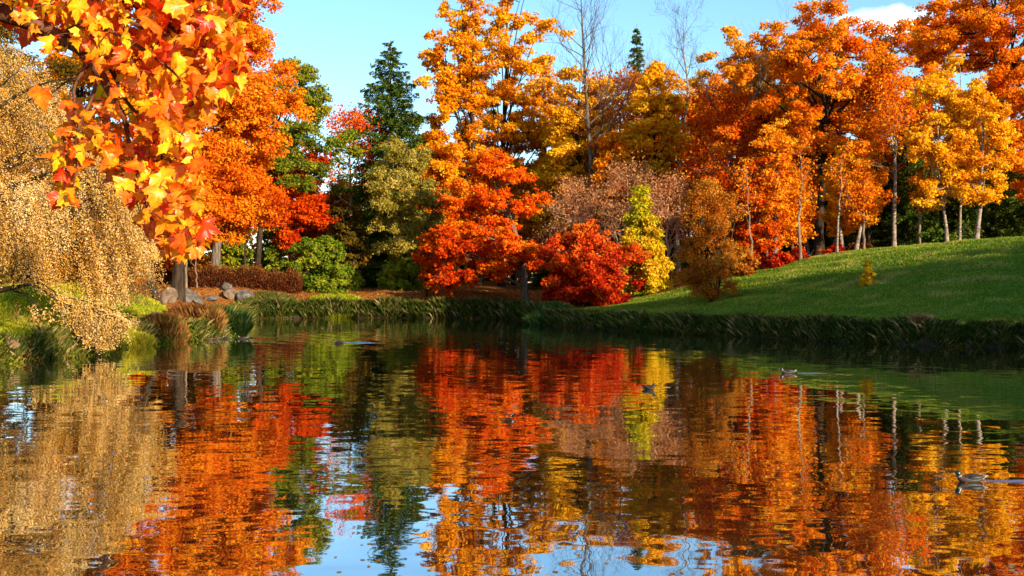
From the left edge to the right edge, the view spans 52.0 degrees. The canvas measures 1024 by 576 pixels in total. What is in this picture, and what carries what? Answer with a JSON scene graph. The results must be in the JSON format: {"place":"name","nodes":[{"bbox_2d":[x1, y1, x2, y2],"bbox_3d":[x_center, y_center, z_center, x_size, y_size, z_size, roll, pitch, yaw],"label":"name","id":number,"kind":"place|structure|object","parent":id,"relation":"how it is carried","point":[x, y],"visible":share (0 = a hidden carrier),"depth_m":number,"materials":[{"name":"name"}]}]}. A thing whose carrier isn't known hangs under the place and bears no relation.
{"place":"outdoors","nodes":[
{"label":"outdoors","id":0,"kind":"place"},
{"bbox_2d":[0,318,1023,575],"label":"water","id":1,"kind":"structure","parent":0,"point":[412,470],"depth_m":18.51,"materials":[{"name":"liquid"}]},
{"bbox_2d":[140,311,191,342],"bbox_3d":[-18.272,2.064,55.502,2.717,1.689,2.361,0,0,0],"label":"sedge clump","id":2,"kind":"object","parent":1,"relation":"on","point":[175,321],"visible":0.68,"depth_m":55.09,"materials":[{"name":"brown plant"}]},
{"bbox_2d":[206,303,255,336],"bbox_3d":[-16.472,1.854,61.492,2.999,2.079,2.846,0,0,0],"label":"reed clump","id":3,"kind":"object","parent":1,"relation":"on","point":[240,321],"visible":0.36,"depth_m":61.01,"materials":[{"name":"green plant"}]},
{"bbox_2d":[4,334,1023,575],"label":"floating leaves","id":4,"kind":"object","parent":1,"relation":"on","point":[540,509],"visible":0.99,"depth_m":12.98,"materials":[{"name":"orange plant"}]},
{"bbox_2d":[522,300,573,324],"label":"reed clump","id":5,"kind":"object","parent":1,"relation":"in","point":[534,318],"visible":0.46,"depth_m":79.79,"materials":[{"name":"green plant"}]},
{"bbox_2d":[0,236,1023,359],"bbox_3d":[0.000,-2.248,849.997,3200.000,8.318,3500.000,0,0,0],"label":"ground","id":6,"kind":"structure","parent":0,"point":[923,341],"depth_m":66.50,"materials":[{"name":"green plant"}]},
{"bbox_2d":[0,1,85,173],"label":"oak tree","id":7,"kind":"object","parent":6,"relation":"on","point":[64,68],"visible":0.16,"depth_m":73.08,"materials":[{"name":"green plant"}]},
{"bbox_2d":[11,237,84,283],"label":"shrub","id":8,"kind":"object","parent":6,"relation":"on","point":[29,281],"visible":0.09,"depth_m":95.08,"materials":[{"name":"green plant"}]},
{"bbox_2d":[28,0,130,281],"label":"oak tree","id":9,"kind":"object","parent":6,"relation":"on","point":[82,91],"visible":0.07,"depth_m":82.31,"materials":[{"name":"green plant"}]},
{"bbox_2d":[0,38,170,354],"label":"weeping tree","id":10,"kind":"object","parent":6,"relation":"on","point":[17,128],"visible":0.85,"depth_m":45.15,"materials":[{"name":"beige plant"}]},
{"bbox_2d":[0,281,189,342],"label":"grass","id":11,"kind":"structure","parent":6,"relation":"on","point":[7,321],"depth_m":54.95,"materials":[{"name":"green plant"}]},
{"bbox_2d":[0,300,255,363],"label":"shore grass","id":12,"kind":"structure","parent":6,"relation":"on","point":[59,344],"depth_m":43.62,"materials":[{"name":"green plant"}]},
{"bbox_2d":[0,0,256,263],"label":"maple tree","id":13,"kind":"object","parent":6,"relation":"on","point":[181,92],"visible":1,"depth_m":4.63,"materials":[{"name":"orange plant"}]},
{"bbox_2d":[104,155,162,303],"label":"dark tree","id":14,"kind":"object","parent":6,"relation":"on","point":[153,285],"visible":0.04,"depth_m":65.77,"materials":[{"name":"orange plant"}]},
{"bbox_2d":[102,141,173,284],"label":"tree","id":15,"kind":"object","parent":6,"relation":"on","point":[168,262],"visible":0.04,"depth_m":118.12,"materials":[{"name":"orange plant"}]},
{"bbox_2d":[120,323,156,346],"bbox_3d":[-18.629,2.252,51.601,2.238,1.335,1.904,0,0,0],"label":"grass tuft","id":16,"kind":"object","parent":6,"relation":"on","point":[140,339],"visible":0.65,"depth_m":51.20,"materials":[{"name":"green plant"}]},
{"bbox_2d":[164,302,228,320],"bbox_3d":[-18.028,1.655,60.006,3.652,1.732,3.150,0,0,0],"label":"sedge clump","id":17,"kind":"object","parent":6,"relation":"on","point":[190,310],"visible":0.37,"depth_m":59.27,"materials":[{"name":"brown plant"}]},
{"bbox_2d":[77,0,317,301],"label":"maple tree","id":18,"kind":"object","parent":6,"relation":"on","point":[243,194],"visible":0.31,"depth_m":72.91,"materials":[{"name":"orange plant"}]},
{"bbox_2d":[198,306,229,332],"bbox_3d":[-16.941,1.906,59.507,1.896,1.774,1.721,0,0,0],"label":"sedge clump","id":19,"kind":"object","parent":6,"relation":"on","point":[222,321],"visible":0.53,"depth_m":59.21,"materials":[{"name":"brown plant"}]},
{"bbox_2d":[220,226,253,270],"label":"shrub","id":20,"kind":"object","parent":6,"relation":"on","point":[231,256],"visible":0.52,"depth_m":107.13,"materials":[{"name":"green plant"}]},
{"bbox_2d":[172,261,305,293],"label":"hedge","id":21,"kind":"object","parent":6,"relation":"on","point":[258,276],"visible":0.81,"depth_m":100.42,"materials":[{"name":"brown plant"}]},
{"bbox_2d":[202,84,298,267],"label":"maple tree","id":22,"kind":"object","parent":6,"relation":"on","point":[216,255],"visible":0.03,"depth_m":103.60,"materials":[{"name":"orange plant"}]},
{"bbox_2d":[242,225,278,270],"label":"shrub","id":23,"kind":"object","parent":6,"relation":"on","point":[269,236],"visible":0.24,"depth_m":111.20,"materials":[{"name":"green plant"}]},
{"bbox_2d":[236,290,299,304],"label":"grass tuft","id":24,"kind":"object","parent":6,"relation":"on","point":[263,295],"visible":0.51,"depth_m":97.36,"materials":[{"name":"green plant"}]},
{"bbox_2d":[264,241,298,273],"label":"shrub","id":25,"kind":"object","parent":6,"relation":"on","point":[274,253],"visible":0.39,"depth_m":107.37,"materials":[{"name":"green plant"}]},
{"bbox_2d":[258,141,341,270],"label":"maple tree","id":26,"kind":"object","parent":6,"relation":"on","point":[308,208],"visible":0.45,"depth_m":106.06,"materials":[{"name":"red plant"}]},
{"bbox_2d":[273,178,332,270],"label":"oak tree","id":27,"kind":"object","parent":6,"relation":"on","point":[313,232],"visible":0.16,"depth_m":127.00,"materials":[{"name":"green plant"}]},
{"bbox_2d":[246,56,365,265],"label":"oak tree","id":28,"kind":"object","parent":6,"relation":"on","point":[318,96],"visible":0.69,"depth_m":103.78,"materials":[{"name":"green plant"}]},
{"bbox_2d":[279,234,367,294],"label":"shrub","id":29,"kind":"object","parent":6,"relation":"on","point":[320,257],"visible":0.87,"depth_m":104.51,"materials":[{"name":"green plant"}]},
{"bbox_2d":[307,293,362,317],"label":"grass tuft","id":30,"kind":"object","parent":6,"relation":"on","point":[346,296],"visible":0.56,"depth_m":97.46,"materials":[{"name":"green plant"}]},
{"bbox_2d":[321,179,363,263],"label":"oak tree","id":31,"kind":"object","parent":6,"relation":"on","point":[332,202],"visible":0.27,"depth_m":130.25,"materials":[{"name":"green plant"}]},
{"bbox_2d":[327,202,373,281],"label":"dark tree","id":32,"kind":"object","parent":6,"relation":"on","point":[351,240],"visible":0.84,"depth_m":107.26,"materials":[{"name":"green plant"}]},
{"bbox_2d":[302,86,410,256],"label":"russet tree","id":33,"kind":"object","parent":6,"relation":"on","point":[349,120],"visible":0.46,"depth_m":116.58,"materials":[{"name":"red plant"}]},
{"bbox_2d":[233,294,544,319],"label":"shore grass","id":34,"kind":"structure","parent":6,"relation":"on","point":[440,307],"depth_m":95.68,"materials":[{"name":"green plant"}]},
{"bbox_2d":[325,40,454,287],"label":"spruce tree","id":35,"kind":"object","parent":6,"relation":"on","point":[396,91],"visible":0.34,"depth_m":116.61,"materials":[{"name":"green plant"}]},
{"bbox_2d":[363,134,450,282],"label":"silver willow","id":36,"kind":"object","parent":6,"relation":"on","point":[406,169],"visible":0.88,"depth_m":104.64,"materials":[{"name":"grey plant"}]},
{"bbox_2d":[376,256,440,291],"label":"shrub","id":37,"kind":"object","parent":6,"relation":"on","point":[388,275],"visible":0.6,"depth_m":104.07,"materials":[{"name":"green plant"}]},
{"bbox_2d":[404,141,469,284],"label":"oak tree","id":38,"kind":"object","parent":6,"relation":"on","point":[448,220],"visible":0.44,"depth_m":118.53,"materials":[{"name":"orange plant"}]},
{"bbox_2d":[411,0,530,285],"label":"linden tree","id":39,"kind":"object","parent":6,"relation":"on","point":[453,97],"visible":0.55,"depth_m":120.56,"materials":[{"name":"orange plant"}]},
{"bbox_2d":[411,149,556,301],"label":"maple tree","id":40,"kind":"object","parent":6,"relation":"on","point":[504,255],"visible":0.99,"depth_m":95.94,"materials":[{"name":"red plant"}]},
{"bbox_2d":[10,144,1014,287],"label":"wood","id":41,"kind":"object","parent":6,"relation":"on","point":[254,245],"visible":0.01,"depth_m":185.48,"materials":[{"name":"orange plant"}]},
{"bbox_2d":[451,0,580,286],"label":"linden tree","id":42,"kind":"object","parent":6,"relation":"on","point":[492,120],"visible":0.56,"depth_m":124.72,"materials":[{"name":"orange plant"}]},
{"bbox_2d":[505,65,574,276],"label":"oak tree","id":43,"kind":"object","parent":6,"relation":"on","point":[541,96],"visible":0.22,"depth_m":126.67,"materials":[{"name":"orange plant"}]},
{"bbox_2d":[527,237,564,289],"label":"understorey spruce","id":44,"kind":"object","parent":6,"relation":"on","point":[534,281],"visible":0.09,"depth_m":123.92,"materials":[{"name":"green plant"}]},
{"bbox_2d":[527,128,586,252],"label":"oak tree","id":45,"kind":"object","parent":6,"relation":"on","point":[544,174],"visible":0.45,"depth_m":116.77,"materials":[{"name":"orange plant"}]},
{"bbox_2d":[526,173,615,260],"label":"twiggy tree","id":46,"kind":"object","parent":6,"relation":"on","point":[571,190],"visible":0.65,"depth_m":102.23,"materials":[{"name":"brown plant"}]},
{"bbox_2d":[131,238,1022,313],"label":"fallen leaves","id":47,"kind":"object","parent":6,"relation":"on","point":[467,288],"visible":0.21,"depth_m":100.43,"materials":[{"name":"orange plant"}]},
{"bbox_2d":[536,64,621,246],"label":"oak tree","id":48,"kind":"object","parent":6,"relation":"on","point":[562,117],"visible":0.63,"depth_m":115.67,"materials":[{"name":"orange plant"}]},
{"bbox_2d":[538,218,652,305],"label":"shrub","id":49,"kind":"object","parent":6,"relation":"on","point":[579,274],"visible":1,"depth_m":87.64,"materials":[{"name":"red plant"}]},
{"bbox_2d":[518,0,674,229],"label":"bare tree","id":50,"kind":"object","parent":6,"relation":"on","point":[591,157],"visible":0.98,"depth_m":112.78,"materials":[{"name":"grey plant"}]},
{"bbox_2d":[543,151,677,273],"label":"twiggy tree","id":51,"kind":"object","parent":6,"relation":"on","point":[617,177],"visible":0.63,"depth_m":102.46,"materials":[{"name":"brown plant"}]},
{"bbox_2d":[564,64,663,271],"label":"russet tree","id":52,"kind":"object","parent":6,"relation":"on","point":[612,105],"visible":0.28,"depth_m":116.35,"materials":[{"name":"orange plant"}]},
{"bbox_2d":[585,128,666,243],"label":"oak tree","id":53,"kind":"object","parent":6,"relation":"on","point":[610,144],"visible":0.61,"depth_m":110.57,"materials":[{"name":"brown plant"}]},
{"bbox_2d":[611,28,657,271],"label":"spruce tree","id":54,"kind":"object","parent":6,"relation":"on","point":[637,41],"visible":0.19,"depth_m":137.68,"materials":[{"name":"green plant"}]},
{"bbox_2d":[619,184,665,296],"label":"young tree","id":55,"kind":"object","parent":6,"relation":"on","point":[634,222],"visible":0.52,"depth_m":90.43,"materials":[{"name":"yellow plant"}]},
{"bbox_2d":[615,59,691,227],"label":"oak tree","id":56,"kind":"object","parent":6,"relation":"on","point":[660,109],"visible":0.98,"depth_m":110.02,"materials":[{"name":"yellow plant"}]},
{"bbox_2d":[634,214,675,295],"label":"young tree","id":57,"kind":"object","parent":6,"relation":"on","point":[656,268],"visible":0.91,"depth_m":89.49,"materials":[{"name":"yellow plant"}]},
{"bbox_2d":[641,81,702,233],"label":"oak tree","id":58,"kind":"object","parent":6,"relation":"on","point":[673,166],"visible":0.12,"depth_m":118.98,"materials":[{"name":"orange plant"}]},
{"bbox_2d":[643,165,705,278],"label":"twiggy tree","id":59,"kind":"object","parent":6,"relation":"on","point":[669,183],"visible":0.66,"depth_m":100.50,"materials":[{"name":"brown plant"}]},
{"bbox_2d":[658,215,695,271],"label":"understorey spruce","id":60,"kind":"object","parent":6,"relation":"on","point":[671,254],"visible":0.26,"depth_m":117.41,"materials":[{"name":"green plant"}]},
{"bbox_2d":[641,0,736,270],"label":"bare tree","id":61,"kind":"object","parent":6,"relation":"on","point":[687,95],"visible":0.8,"depth_m":111.82,"materials":[{"name":"grey plant"}]},
{"bbox_2d":[670,177,754,301],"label":"young tree","id":62,"kind":"object","parent":6,"relation":"on","point":[696,245],"visible":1,"depth_m":73.55,"materials":[{"name":"orange plant"}]},
{"bbox_2d":[678,69,747,249],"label":"oak tree","id":63,"kind":"object","parent":6,"relation":"on","point":[720,82],"visible":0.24,"depth_m":117.08,"materials":[{"name":"orange plant"}]},
{"bbox_2d":[693,125,756,274],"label":"slender tree","id":64,"kind":"object","parent":6,"relation":"on","point":[725,181],"visible":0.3,"depth_m":87.62,"materials":[{"name":"orange plant"}]},
{"bbox_2d":[665,0,796,236],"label":"forked tree","id":65,"kind":"object","parent":6,"relation":"on","point":[734,113],"visible":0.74,"depth_m":102.45,"materials":[{"name":"orange plant"}]},
{"bbox_2d":[684,25,791,239],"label":"oak tree","id":66,"kind":"object","parent":6,"relation":"on","point":[739,50],"visible":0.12,"depth_m":122.73,"materials":[{"name":"orange plant"}]},
{"bbox_2d":[724,161,768,254],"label":"slender tree","id":67,"kind":"object","parent":6,"relation":"on","point":[740,178],"visible":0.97,"depth_m":83.90,"materials":[{"name":"orange plant"}]},
{"bbox_2d":[731,249,763,276],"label":"shrub","id":68,"kind":"object","parent":6,"relation":"on","point":[748,266],"visible":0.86,"depth_m":83.54,"materials":[{"name":"orange plant"}]},
{"bbox_2d":[732,156,792,267],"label":"slender tree","id":69,"kind":"object","parent":6,"relation":"on","point":[759,247],"visible":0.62,"depth_m":85.01,"materials":[{"name":"orange plant"}]},
{"bbox_2d":[749,138,788,259],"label":"slender tree","id":70,"kind":"object","parent":6,"relation":"on","point":[777,178],"visible":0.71,"depth_m":84.73,"materials":[{"name":"orange plant"}]},
{"bbox_2d":[738,118,804,255],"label":"slender tree","id":71,"kind":"object","parent":6,"relation":"on","point":[782,165],"visible":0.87,"depth_m":84.42,"materials":[{"name":"orange plant"}]},
{"bbox_2d":[736,45,815,172],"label":"oak tree","id":72,"kind":"object","parent":6,"relation":"on","point":[777,86],"visible":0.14,"depth_m":116.44,"materials":[{"name":"orange plant"}]},
{"bbox_2d":[757,250,794,270],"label":"shrub","id":73,"kind":"object","parent":6,"relation":"on","point":[772,261],"visible":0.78,"depth_m":83.28,"materials":[{"name":"red plant"}]},
{"bbox_2d":[532,305,1023,347],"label":"shore grass","id":74,"kind":"structure","parent":6,"relation":"on","point":[816,327],"depth_m":57.44,"materials":[{"name":"green plant"}]},
{"bbox_2d":[728,15,863,184],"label":"oak tree","id":75,"kind":"object","parent":6,"relation":"on","point":[779,111],"visible":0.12,"depth_m":114.47,"materials":[{"name":"orange plant"}]},
{"bbox_2d":[773,170,821,250],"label":"slender tree","id":76,"kind":"object","parent":6,"relation":"on","point":[807,205],"visible":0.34,"depth_m":86.28,"materials":[{"name":"orange plant"}]},
{"bbox_2d":[781,94,824,251],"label":"slender tree","id":77,"kind":"object","parent":6,"relation":"on","point":[813,184],"visible":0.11,"depth_m":100.82,"materials":[{"name":"orange plant"}]},
{"bbox_2d":[787,127,826,259],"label":"slender tree","id":78,"kind":"object","parent":6,"relation":"on","point":[802,184],"visible":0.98,"depth_m":83.89,"materials":[{"name":"orange plant"}]},
{"bbox_2d":[721,0,940,255],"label":"oak tree","id":79,"kind":"object","parent":6,"relation":"on","point":[829,88],"visible":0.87,"depth_m":94.29,"materials":[{"name":"orange plant"}]},
{"bbox_2d":[817,158,858,244],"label":"birch tree","id":80,"kind":"object","parent":6,"relation":"on","point":[829,220],"visible":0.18,"depth_m":89.85,"materials":[{"name":"orange plant"}]},
{"bbox_2d":[823,138,862,252],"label":"slender tree","id":81,"kind":"object","parent":6,"relation":"on","point":[840,192],"visible":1,"depth_m":83.89,"materials":[{"name":"orange plant"}]},
{"bbox_2d":[822,137,877,250],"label":"birch tree","id":82,"kind":"object","parent":6,"relation":"on","point":[835,194],"visible":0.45,"depth_m":85.49,"materials":[{"name":"orange plant"}]},
{"bbox_2d":[839,138,887,249],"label":"birch tree","id":83,"kind":"object","parent":6,"relation":"on","point":[871,208],"visible":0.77,"depth_m":84.34,"materials":[{"name":"orange plant"}]},
{"bbox_2d":[847,158,880,248],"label":"slender tree","id":84,"kind":"object","parent":6,"relation":"on","point":[867,194],"visible":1,"depth_m":83.85,"materials":[{"name":"orange plant"}]},
{"bbox_2d":[858,259,876,286],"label":"sapling","id":85,"kind":"object","parent":6,"relation":"on","point":[868,273],"visible":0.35,"depth_m":66.81,"materials":[{"name":"yellow plant"}]},
{"bbox_2d":[845,152,905,248],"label":"spruce tree","id":86,"kind":"object","parent":6,"relation":"on","point":[883,219],"visible":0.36,"depth_m":99.21,"materials":[{"name":"green plant"}]},
{"bbox_2d":[851,85,900,243],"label":"slender tree","id":87,"kind":"object","parent":6,"relation":"on","point":[882,170],"visible":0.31,"depth_m":95.33,"materials":[{"name":"orange plant"}]},
{"bbox_2d":[823,44,947,246],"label":"birch tree","id":88,"kind":"object","parent":6,"relation":"on","point":[888,122],"visible":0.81,"depth_m":92.39,"materials":[{"name":"orange plant"}]},
{"bbox_2d":[847,31,942,191],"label":"oak tree","id":89,"kind":"object","parent":6,"relation":"on","point":[864,68],"visible":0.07,"depth_m":104.91,"materials":[{"name":"orange plant"}]},
{"bbox_2d":[873,120,948,247],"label":"spruce tree","id":90,"kind":"object","parent":6,"relation":"on","point":[909,218],"visible":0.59,"depth_m":97.46,"materials":[{"name":"green plant"}]},
{"bbox_2d":[904,164,936,243],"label":"slender tree","id":91,"kind":"object","parent":6,"relation":"on","point":[918,193],"visible":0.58,"depth_m":83.90,"materials":[{"name":"orange plant"}]},
{"bbox_2d":[913,205,941,243],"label":"spruce tree","id":92,"kind":"object","parent":6,"relation":"on","point":[931,222],"visible":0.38,"depth_m":91.85,"materials":[{"name":"green plant"}]},
{"bbox_2d":[916,227,957,243],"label":"shrub","id":93,"kind":"object","parent":6,"relation":"on","point":[935,236],"visible":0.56,"depth_m":83.50,"materials":[{"name":"green plant"}]},
{"bbox_2d":[907,0,967,179],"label":"maple tree","id":94,"kind":"object","parent":6,"relation":"on","point":[957,50],"visible":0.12,"depth_m":111.84,"materials":[{"name":"orange plant"}]},
{"bbox_2d":[900,73,979,241],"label":"aspen tree","id":95,"kind":"object","parent":6,"relation":"on","point":[919,140],"visible":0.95,"depth_m":81.38,"materials":[{"name":"yellow plant"}]},
{"bbox_2d":[916,173,974,242],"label":"understorey spruce","id":96,"kind":"object","parent":6,"relation":"on","point":[950,213],"visible":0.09,"depth_m":110.96,"materials":[{"name":"green plant"}]},
{"bbox_2d":[881,0,1023,237],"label":"maple tree","id":97,"kind":"object","parent":6,"relation":"on","point":[984,18],"visible":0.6,"depth_m":97.39,"materials":[{"name":"orange plant"}]},
{"bbox_2d":[925,52,989,239],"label":"aspen tree","id":98,"kind":"object","parent":6,"relation":"on","point":[949,64],"visible":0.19,"depth_m":83.91,"materials":[{"name":"orange plant"}]},
{"bbox_2d":[951,200,983,239],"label":"spruce tree","id":99,"kind":"object","parent":6,"relation":"on","point":[966,223],"visible":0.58,"depth_m":89.72,"materials":[{"name":"green plant"}]},
{"bbox_2d":[940,74,1023,239],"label":"aspen tree","id":100,"kind":"object","parent":6,"relation":"on","point":[980,195],"visible":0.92,"depth_m":80.49,"materials":[{"name":"yellow plant"}]},
{"bbox_2d":[971,145,1023,237],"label":"spruce tree","id":101,"kind":"object","parent":6,"relation":"on","point":[989,216],"visible":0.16,"depth_m":95.71,"materials":[{"name":"green plant"}]},
{"bbox_2d":[990,115,1023,238],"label":"spruce tree","id":102,"kind":"object","parent":6,"relation":"on","point":[1017,228],"visible":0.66,"depth_m":92.01,"materials":[{"name":"green plant"}]},
{"bbox_2d":[995,86,1023,199],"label":"maple tree","id":103,"kind":"object","parent":6,"relation":"on","point":[1014,93],"visible":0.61,"depth_m":86.12,"materials":[{"name":"orange plant"}]},
{"bbox_2d":[1,0,1023,282],"label":"sky","id":104,"kind":"structure","parent":0,"point":[341,39],"materials":[{"name":"blue"}]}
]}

